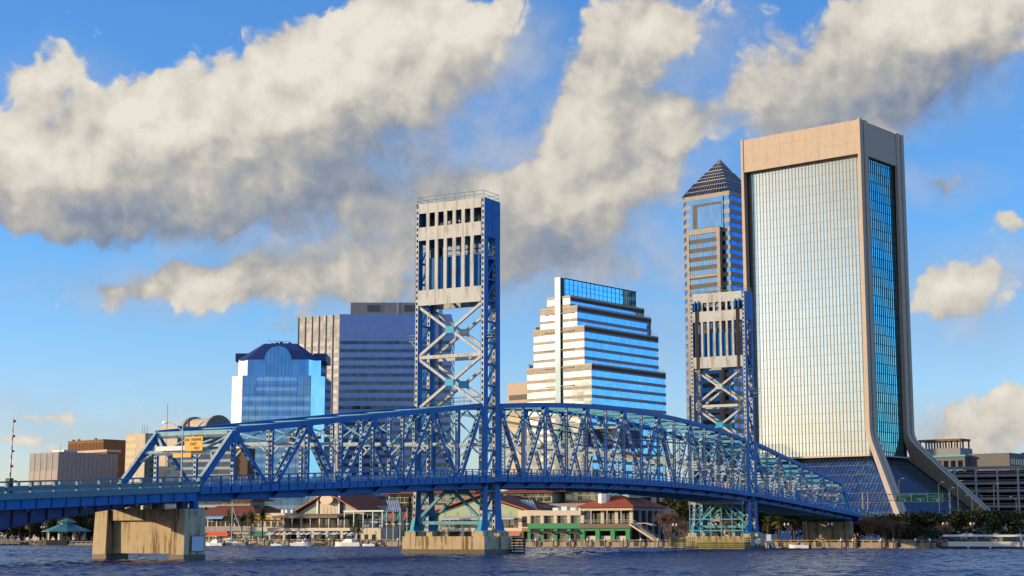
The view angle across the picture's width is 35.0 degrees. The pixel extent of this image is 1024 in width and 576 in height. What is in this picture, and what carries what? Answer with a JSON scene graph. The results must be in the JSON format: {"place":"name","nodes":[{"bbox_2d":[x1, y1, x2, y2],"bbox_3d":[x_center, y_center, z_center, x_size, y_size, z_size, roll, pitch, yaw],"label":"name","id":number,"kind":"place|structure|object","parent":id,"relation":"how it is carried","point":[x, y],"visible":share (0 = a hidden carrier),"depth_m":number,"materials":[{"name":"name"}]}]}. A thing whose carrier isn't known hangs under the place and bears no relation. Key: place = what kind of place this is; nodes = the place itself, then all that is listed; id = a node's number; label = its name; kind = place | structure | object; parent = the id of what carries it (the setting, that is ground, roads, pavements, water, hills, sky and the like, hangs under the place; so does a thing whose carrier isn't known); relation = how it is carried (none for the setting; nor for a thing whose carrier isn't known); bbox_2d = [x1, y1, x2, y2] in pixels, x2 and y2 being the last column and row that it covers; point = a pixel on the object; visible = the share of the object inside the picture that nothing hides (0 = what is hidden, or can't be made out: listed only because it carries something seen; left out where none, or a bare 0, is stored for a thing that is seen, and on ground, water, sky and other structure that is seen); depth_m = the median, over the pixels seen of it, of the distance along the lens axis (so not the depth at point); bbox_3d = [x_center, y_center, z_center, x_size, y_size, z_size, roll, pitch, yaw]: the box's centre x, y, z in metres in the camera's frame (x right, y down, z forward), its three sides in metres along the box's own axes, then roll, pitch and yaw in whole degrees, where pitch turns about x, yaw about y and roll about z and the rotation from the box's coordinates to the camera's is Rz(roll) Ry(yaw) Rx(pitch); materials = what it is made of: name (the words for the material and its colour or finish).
{"place":"outdoors","nodes":[
{"label":"outdoors","id":0,"kind":"place"},
{"bbox_2d":[298,300,454,501],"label":"office tower","id":1,"kind":"structure","parent":0,"point":[368,349],"depth_m":763.60,"materials":[{"name":"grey glass"}]},
{"bbox_2d":[0,537,943,541],"bbox_3d":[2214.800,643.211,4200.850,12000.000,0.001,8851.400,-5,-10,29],"label":"ground","id":2,"kind":"structure","parent":0,"point":[37,540],"depth_m":589.65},
{"bbox_2d":[0,527,24,540],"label":"broad tree","id":3,"kind":"object","parent":2,"relation":"on","point":[8,531],"visible":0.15,"depth_m":518.24,"materials":[{"name":"green plant"}]},
{"bbox_2d":[14,524,40,537],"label":"broad tree","id":4,"kind":"object","parent":2,"relation":"on","point":[23,528],"visible":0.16,"depth_m":516.71,"materials":[{"name":"green plant"}]},
{"bbox_2d":[22,523,35,540],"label":"palm tree","id":5,"kind":"object","parent":2,"relation":"on","point":[29,527],"visible":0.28,"depth_m":511.10,"materials":[{"name":"green plant"}]},
{"bbox_2d":[28,520,57,539],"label":"broad tree","id":6,"kind":"object","parent":2,"relation":"on","point":[38,532],"visible":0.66,"depth_m":511.60,"materials":[{"name":"green plant"}]},
{"bbox_2d":[42,519,57,539],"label":"palm tree","id":7,"kind":"object","parent":2,"relation":"on","point":[47,525],"visible":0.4,"depth_m":508.67,"materials":[{"name":"green plant"}]},
{"bbox_2d":[37,518,92,544],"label":"gazebo","id":8,"kind":"object","parent":2,"relation":"on","point":[67,525],"visible":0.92,"depth_m":488.30,"materials":[{"name":"metal"}]},
{"bbox_2d":[26,449,117,539],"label":"office block","id":9,"kind":"structure","parent":2,"relation":"on","point":[60,464],"depth_m":624.39,"materials":[{"name":"grey concrete"}]},
{"bbox_2d":[61,518,84,537],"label":"broad tree","id":10,"kind":"object","parent":2,"relation":"on","point":[78,523],"visible":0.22,"depth_m":508.06,"materials":[{"name":"green plant"}]},
{"bbox_2d":[61,513,94,539],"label":"broad tree","id":11,"kind":"object","parent":2,"relation":"on","point":[78,517],"visible":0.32,"depth_m":514.55,"materials":[{"name":"green plant"}]},
{"bbox_2d":[79,512,94,537],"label":"broad tree","id":12,"kind":"object","parent":2,"relation":"on","point":[84,517],"visible":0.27,"depth_m":509.81,"materials":[{"name":"green plant"}]},
{"bbox_2d":[81,517,94,536],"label":"broad tree","id":13,"kind":"object","parent":2,"relation":"on","point":[89,524],"visible":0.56,"depth_m":504.28,"materials":[{"name":"green plant"}]},
{"bbox_2d":[67,438,125,482],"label":"office block","id":14,"kind":"structure","parent":2,"relation":"on","point":[105,446],"depth_m":682.84,"materials":[{"name":"concrete"}]},
{"bbox_2d":[125,404,167,509],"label":"office block","id":15,"kind":"structure","parent":2,"relation":"on","point":[135,443],"depth_m":600.23,"materials":[{"name":"concrete"}]},
{"bbox_2d":[158,415,230,508],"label":"office block","id":16,"kind":"structure","parent":2,"relation":"on","point":[198,421],"depth_m":648.86,"materials":[{"name":"concrete"}]},
{"bbox_2d":[166,448,254,508],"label":"office block","id":17,"kind":"structure","parent":2,"relation":"on","point":[243,467],"depth_m":593.34,"materials":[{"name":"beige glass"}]},
{"bbox_2d":[223,509,238,540],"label":"palm tree","id":18,"kind":"object","parent":2,"relation":"on","point":[230,519],"visible":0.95,"depth_m":468.76,"materials":[{"name":"green plant"}]},
{"bbox_2d":[233,514,250,540],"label":"palm tree","id":19,"kind":"object","parent":2,"relation":"on","point":[240,519],"visible":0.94,"depth_m":467.49,"materials":[{"name":"green plant"}]},
{"bbox_2d":[205,499,280,540],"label":"mall pavilion","id":20,"kind":"structure","parent":2,"relation":"on","point":[216,516],"depth_m":482.95,"materials":[{"name":"beige paint"}]},
{"bbox_2d":[242,510,259,540],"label":"palm tree","id":21,"kind":"object","parent":2,"relation":"on","point":[252,515],"visible":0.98,"depth_m":464.47,"materials":[{"name":"green plant"}]},
{"bbox_2d":[253,504,269,540],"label":"palm tree","id":22,"kind":"object","parent":2,"relation":"on","point":[262,515],"visible":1,"depth_m":462.98,"materials":[{"name":"green plant"}]},
{"bbox_2d":[247,509,298,540],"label":"mall wing","id":23,"kind":"structure","parent":2,"relation":"on","point":[256,531],"depth_m":472.59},
{"bbox_2d":[230,341,330,512],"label":"office tower","id":24,"kind":"structure","parent":2,"relation":"on","point":[275,380],"depth_m":601.63,"materials":[{"name":"blue glass"}]},
{"bbox_2d":[267,493,421,540],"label":"mall pavilion","id":25,"kind":"structure","parent":2,"relation":"on","point":[331,514],"depth_m":465.72,"materials":[{"name":"beige paint"}]},
{"bbox_2d":[387,500,400,510],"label":"skylight canopy","id":26,"kind":"object","parent":25,"relation":"attached to","point":[394,504],"visible":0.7,"depth_m":471.12,"materials":[{"name":"white paint"}]},
{"bbox_2d":[351,519,364,540],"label":"palm tree","id":27,"kind":"object","parent":2,"relation":"on","point":[358,529],"visible":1,"depth_m":450.05,"materials":[{"name":"green plant"}]},
{"bbox_2d":[399,497,412,538],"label":"decorated fir","id":28,"kind":"object","parent":2,"relation":"on","point":[409,512],"visible":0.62,"depth_m":442.82,"materials":[{"name":"plant"}]},
{"bbox_2d":[377,490,505,529],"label":"mall hall","id":29,"kind":"structure","parent":2,"relation":"on","point":[402,497],"depth_m":475.31,"materials":[{"name":"grey concrete"}]},
{"bbox_2d":[424,494,552,541],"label":"mall pavilion","id":30,"kind":"structure","parent":2,"relation":"on","point":[514,509],"depth_m":444.39,"materials":[{"name":"beige paint"}]},
{"bbox_2d":[522,516,527,526],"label":"dark window","id":31,"kind":"structure","parent":30,"relation":"in","point":[524,518],"depth_m":436.73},
{"bbox_2d":[520,499,537,509],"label":"skylight canopy","id":32,"kind":"object","parent":30,"relation":"attached to","point":[531,503],"visible":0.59,"depth_m":450.95,"materials":[{"name":"glass"}]},
{"bbox_2d":[500,490,564,507],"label":"mall hall","id":33,"kind":"structure","parent":2,"relation":"on","point":[544,498],"depth_m":462.15,"materials":[{"name":"grey concrete"}]},
{"bbox_2d":[527,506,585,541],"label":"mall wing","id":34,"kind":"structure","parent":2,"relation":"on","point":[561,524],"depth_m":426.41,"materials":[{"name":"paint"}]},
{"bbox_2d":[545,516,553,522],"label":"window","id":35,"kind":"structure","parent":34,"relation":"in","point":[548,519],"depth_m":428.17,"materials":[{"name":"grey glass"}]},
{"bbox_2d":[559,515,566,522],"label":"window","id":36,"kind":"structure","parent":34,"relation":"in","point":[562,519],"depth_m":426.30,"materials":[{"name":"grey glass"}]},
{"bbox_2d":[559,532,566,540],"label":"window","id":37,"kind":"structure","parent":34,"relation":"in","point":[562,536],"depth_m":425.57,"materials":[{"name":"grey glass"}]},
{"bbox_2d":[572,515,579,522],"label":"window","id":38,"kind":"structure","parent":34,"relation":"in","point":[575,518],"depth_m":424.48,"materials":[{"name":"grey glass"}]},
{"bbox_2d":[572,532,580,540],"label":"window","id":39,"kind":"structure","parent":34,"relation":"in","point":[575,536],"depth_m":423.70,"materials":[{"name":"grey glass"}]},
{"bbox_2d":[550,491,606,507],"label":"mall hall","id":40,"kind":"structure","parent":2,"relation":"on","point":[574,499],"depth_m":459.10,"materials":[{"name":"grey concrete"}]},
{"bbox_2d":[577,493,667,541],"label":"mall pavilion","id":41,"kind":"structure","parent":2,"relation":"on","point":[608,515],"depth_m":421.24,"materials":[{"name":"beige paint"}]},
{"bbox_2d":[628,519,660,541],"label":"outdoor stair","id":42,"kind":"object","parent":2,"relation":"on","point":[650,536],"visible":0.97,"depth_m":412.73,"materials":[{"name":"beige paint"}]},
{"bbox_2d":[652,510,681,541],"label":"bare tree","id":43,"kind":"object","parent":2,"relation":"on","point":[664,517],"visible":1,"depth_m":404.55,"materials":[{"name":"plant"}]},
{"bbox_2d":[674,520,691,541],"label":"bare tree","id":44,"kind":"object","parent":2,"relation":"on","point":[685,527],"visible":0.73,"depth_m":402.23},
{"bbox_2d":[661,498,740,536],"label":"broad tree","id":45,"kind":"object","parent":2,"relation":"on","point":[681,510],"visible":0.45,"depth_m":409.10,"materials":[{"name":"green plant"}]},
{"bbox_2d":[640,482,776,541],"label":"hotel block","id":46,"kind":"structure","parent":2,"relation":"on","point":[660,501],"depth_m":460.37,"materials":[{"name":"beige paint"}]},
{"bbox_2d":[717,520,736,535],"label":"bare tree","id":47,"kind":"object","parent":2,"relation":"on","point":[726,523],"visible":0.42,"depth_m":398.92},
{"bbox_2d":[709,508,758,535],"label":"broad tree","id":48,"kind":"object","parent":2,"relation":"on","point":[724,516],"visible":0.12,"depth_m":413.17,"materials":[{"name":"green plant"}]},
{"bbox_2d":[738,512,783,534],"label":"broad tree","id":49,"kind":"object","parent":2,"relation":"on","point":[760,517],"visible":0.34,"depth_m":404.59,"materials":[{"name":"green plant"}]},
{"bbox_2d":[761,515,775,533],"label":"palm tree","id":50,"kind":"object","parent":2,"relation":"on","point":[767,527],"visible":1,"depth_m":394.75,"materials":[{"name":"green plant"}]},
{"bbox_2d":[759,518,787,536],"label":"broad tree","id":51,"kind":"object","parent":2,"relation":"on","point":[773,531],"visible":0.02,"depth_m":422.30,"materials":[{"name":"green plant"}]},
{"bbox_2d":[770,515,785,541],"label":"palm tree","id":52,"kind":"object","parent":2,"relation":"on","point":[775,519],"visible":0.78,"depth_m":395.65,"materials":[{"name":"green plant"}]},
{"bbox_2d":[771,514,789,541],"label":"palm tree","id":53,"kind":"object","parent":2,"relation":"on","point":[779,525],"visible":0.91,"depth_m":392.19,"materials":[{"name":"green plant"}]},
{"bbox_2d":[784,515,801,541],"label":"palm tree","id":54,"kind":"object","parent":2,"relation":"on","point":[793,527],"visible":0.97,"depth_m":391.56,"materials":[{"name":"green plant"}]},
{"bbox_2d":[787,518,804,538],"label":"broad tree","id":55,"kind":"object","parent":2,"relation":"on","point":[800,528],"visible":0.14,"depth_m":432.53,"materials":[{"name":"green plant"}]},
{"bbox_2d":[802,520,853,541],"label":"bridge pier","id":56,"kind":"structure","parent":2,"relation":"on","point":[844,530],"depth_m":407.83,"materials":[{"name":"concrete"}]},
{"bbox_2d":[704,442,859,520],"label":"truss span","id":57,"kind":"object","parent":56,"relation":"on","point":[777,505],"visible":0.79,"depth_m":375.93,"materials":[{"name":"blue paint"}]},
{"bbox_2d":[853,515,871,538],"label":"broad tree","id":58,"kind":"object","parent":2,"relation":"on","point":[856,531],"visible":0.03,"depth_m":426.48,"materials":[{"name":"green plant"}]},
{"bbox_2d":[711,115,1016,539],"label":"skyscraper","id":59,"kind":"structure","parent":2,"relation":"on","point":[825,254],"depth_m":612.75,"materials":[{"name":"beige stone"}]},
{"bbox_2d":[855,515,880,541],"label":"bare tree","id":60,"kind":"object","parent":2,"relation":"on","point":[867,521],"visible":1,"depth_m":379.26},
{"bbox_2d":[871,515,890,541],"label":"bare tree","id":61,"kind":"object","parent":2,"relation":"on","point":[882,524],"visible":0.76,"depth_m":381.30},
{"bbox_2d":[803,509,965,537],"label":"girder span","id":62,"kind":"object","parent":2,"relation":"on","point":[857,519],"visible":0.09,"depth_m":415.75,"materials":[{"name":"concrete"}]},
{"bbox_2d":[860,513,909,541],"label":"broad tree","id":63,"kind":"object","parent":2,"relation":"on","point":[888,516],"visible":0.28,"depth_m":405.51,"materials":[{"name":"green plant"}]},
{"bbox_2d":[873,512,903,541],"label":"broad tree","id":64,"kind":"object","parent":2,"relation":"on","point":[891,538],"visible":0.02,"depth_m":425.12,"materials":[{"name":"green plant"}]},
{"bbox_2d":[883,519,908,541],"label":"bare tree","id":65,"kind":"object","parent":2,"relation":"on","point":[893,525],"visible":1,"depth_m":377.19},
{"bbox_2d":[862,492,953,528],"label":"sign gantry","id":66,"kind":"object","parent":2,"relation":"on","point":[920,497],"visible":1,"depth_m":437.24,"materials":[{"name":"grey metal"}]},
{"bbox_2d":[897,511,938,538],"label":"broad tree","id":67,"kind":"object","parent":2,"relation":"on","point":[912,534],"visible":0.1,"depth_m":410.49,"materials":[{"name":"green plant"}]},
{"bbox_2d":[899,510,948,541],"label":"broad tree","id":68,"kind":"object","parent":2,"relation":"on","point":[930,519],"visible":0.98,"depth_m":380.89,"materials":[{"name":"green plant"}]},
{"bbox_2d":[934,522,954,539],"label":"bare tree","id":69,"kind":"object","parent":2,"relation":"on","point":[943,528],"visible":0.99,"depth_m":370.62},
{"bbox_2d":[937,516,966,536],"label":"broad tree","id":70,"kind":"object","parent":2,"relation":"on","point":[955,532],"visible":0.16,"depth_m":391.62,"materials":[{"name":"green plant"}]},
{"bbox_2d":[940,507,987,538],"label":"broad tree","id":71,"kind":"object","parent":2,"relation":"on","point":[960,518],"visible":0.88,"depth_m":378.48,"materials":[{"name":"green plant"}]},
{"bbox_2d":[945,466,1023,538],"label":"parking garage","id":72,"kind":"structure","parent":2,"relation":"on","point":[982,483],"depth_m":670.49,"materials":[{"name":"grey concrete"}]},
{"bbox_2d":[980,506,1022,534],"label":"broad tree","id":73,"kind":"object","parent":2,"relation":"on","point":[996,519],"visible":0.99,"depth_m":373.32,"materials":[{"name":"green plant"}]},
{"bbox_2d":[1006,508,1023,537],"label":"broad tree","id":74,"kind":"object","parent":2,"relation":"on","point":[1021,522],"visible":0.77,"depth_m":373.44,"materials":[{"name":"green plant"}]},
{"bbox_2d":[0,545,1023,575],"bbox_3d":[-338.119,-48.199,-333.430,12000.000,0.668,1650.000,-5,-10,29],"label":"river water","id":75,"kind":"structure","parent":0,"point":[53,560],"depth_m":167.14,"materials":[{"name":"blue liquid"}]},
{"bbox_2d":[0,541,92,544],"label":"seawall","id":76,"kind":"object","parent":75,"relation":"in","point":[35,543],"visible":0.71,"depth_m":491.13,"materials":[{"name":"concrete"}]},
{"bbox_2d":[92,501,204,559],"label":"bridge pier","id":77,"kind":"structure","parent":75,"relation":"in","point":[178,532],"depth_m":190.11,"materials":[{"name":"concrete"}]},
{"bbox_2d":[0,476,201,529],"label":"girder span","id":78,"kind":"object","parent":77,"relation":"on","point":[31,503],"visible":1,"depth_m":172.88,"materials":[{"name":"metal"}]},
{"bbox_2d":[5,419,16,492],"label":"barrier gate","id":79,"kind":"structure","parent":78,"relation":"on","point":[9,479],"depth_m":163.85,"materials":[{"name":"metal"}]},
{"bbox_2d":[162,421,183,476],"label":"street light","id":80,"kind":"object","parent":78,"relation":"on","point":[166,422],"visible":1,"depth_m":186.85,"materials":[{"name":"grey metal"}]},
{"bbox_2d":[102,403,491,502],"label":"truss span","id":81,"kind":"object","parent":77,"relation":"on","point":[271,482],"visible":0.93,"depth_m":218.19,"materials":[{"name":"blue paint"}]},
{"bbox_2d":[155,446,183,450],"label":"white plate","id":82,"kind":"object","parent":81,"relation":"attached to","point":[169,448],"visible":0.91,"depth_m":198.02,"materials":[{"name":"paint"}]},
{"bbox_2d":[173,453,194,457],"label":"yellow plate","id":83,"kind":"object","parent":81,"relation":"attached to","point":[176,455],"visible":0.91,"depth_m":196.16,"materials":[{"name":"metal"}]},
{"bbox_2d":[184,436,203,450],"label":"traffic sign","id":84,"kind":"object","parent":81,"relation":"attached to","point":[193,443],"visible":1,"depth_m":196.09,"materials":[{"name":"metal"}]},
{"bbox_2d":[324,435,335,481],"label":"street light","id":85,"kind":"object","parent":81,"relation":"on","point":[327,436],"visible":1,"depth_m":213.05,"materials":[{"name":"grey metal"}]},
{"bbox_2d":[206,536,225,545],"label":"motor boat","id":86,"kind":"object","parent":75,"relation":"on","point":[214,543],"visible":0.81,"depth_m":448.77,"materials":[{"name":"white paint"}]},
{"bbox_2d":[224,501,245,545],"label":"sail boat","id":87,"kind":"object","parent":75,"relation":"on","point":[230,543],"visible":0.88,"depth_m":449.62,"materials":[{"name":"beige paint"}]},
{"bbox_2d":[290,540,311,545],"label":"motor boat","id":88,"kind":"object","parent":75,"relation":"on","point":[301,543],"visible":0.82,"depth_m":439.19,"materials":[{"name":"white paint"}]},
{"bbox_2d":[335,535,364,545],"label":"motor boat","id":89,"kind":"object","parent":75,"relation":"on","point":[349,542],"visible":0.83,"depth_m":430.69,"materials":[{"name":"white paint"}]},
{"bbox_2d":[401,531,511,553],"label":"bridge pier","id":90,"kind":"structure","parent":75,"relation":"in","point":[481,542],"depth_m":248.63,"materials":[{"name":"concrete"}]},
{"bbox_2d":[408,190,507,531],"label":"lift tower","id":91,"kind":"structure","parent":90,"relation":"on","point":[463,280],"depth_m":256.06,"materials":[{"name":"metal"}]},
{"bbox_2d":[423,403,754,501],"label":"lift span","id":92,"kind":"object","parent":91,"relation":"attached to","point":[600,439],"visible":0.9,"depth_m":297.33,"materials":[{"name":"blue paint"}]},
{"bbox_2d":[511,537,524,552],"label":"timber fender","id":93,"kind":"object","parent":75,"relation":"in","point":[513,543],"visible":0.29,"depth_m":252.63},
{"bbox_2d":[205,539,947,548],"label":"seawall","id":94,"kind":"object","parent":75,"relation":"in","point":[814,544],"visible":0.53,"depth_m":394.81,"materials":[{"name":"concrete"}]},
{"bbox_2d":[670,537,749,548],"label":"timber fender","id":95,"kind":"object","parent":75,"relation":"in","point":[673,542],"visible":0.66,"depth_m":343.27,"materials":[{"name":"wood"}]},
{"bbox_2d":[686,533,765,548],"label":"bridge pier","id":96,"kind":"structure","parent":75,"relation":"in","point":[753,536],"depth_m":345.41,"materials":[{"name":"concrete"}]},
{"bbox_2d":[688,500,743,537],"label":"steel frame","id":97,"kind":"object","parent":96,"relation":"on","point":[700,502],"visible":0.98,"depth_m":345.17,"materials":[{"name":"teal paint"}]},
{"bbox_2d":[690,285,762,532],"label":"lift tower","id":98,"kind":"structure","parent":96,"relation":"on","point":[728,349],"depth_m":352.75,"materials":[{"name":"metal"}]},
{"bbox_2d":[789,542,810,547],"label":"motor boat","id":99,"kind":"object","parent":75,"relation":"on","point":[798,545],"visible":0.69,"depth_m":370.95,"materials":[{"name":"white paint"}]},
{"bbox_2d":[937,533,1023,548],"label":"tour boat","id":100,"kind":"object","parent":75,"relation":"on","point":[972,541],"visible":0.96,"depth_m":346.69,"materials":[{"name":"metal"}]},
{"bbox_2d":[0,0,1023,536],"label":"sky","id":101,"kind":"structure","parent":0,"point":[184,183],"materials":[{"name":"blue"}]},
{"bbox_2d":[508,382,526,473],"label":"office block","id":102,"kind":"structure","parent":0,"point":[517,392],"depth_m":724.56,"materials":[{"name":"yellow stone"}]},
{"bbox_2d":[526,277,666,479],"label":"office tower","id":103,"kind":"structure","parent":0,"point":[595,344],"depth_m":658.29,"materials":[{"name":"white glass"}]},
{"bbox_2d":[681,160,750,482],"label":"skyscraper","id":104,"kind":"structure","parent":0,"point":[712,227],"depth_m":705.90,"materials":[{"name":"blue glass"}]},
{"bbox_2d":[697,204,720,227],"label":"loggia window","id":105,"kind":"structure","parent":104,"relation":"in","point":[707,216],"depth_m":709.48,"materials":[{"name":"blue glass"}]},
{"bbox_2d":[907,438,1023,470],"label":"office block","id":106,"kind":"structure","parent":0,"point":[954,457],"depth_m":758.99,"materials":[{"name":"concrete"}]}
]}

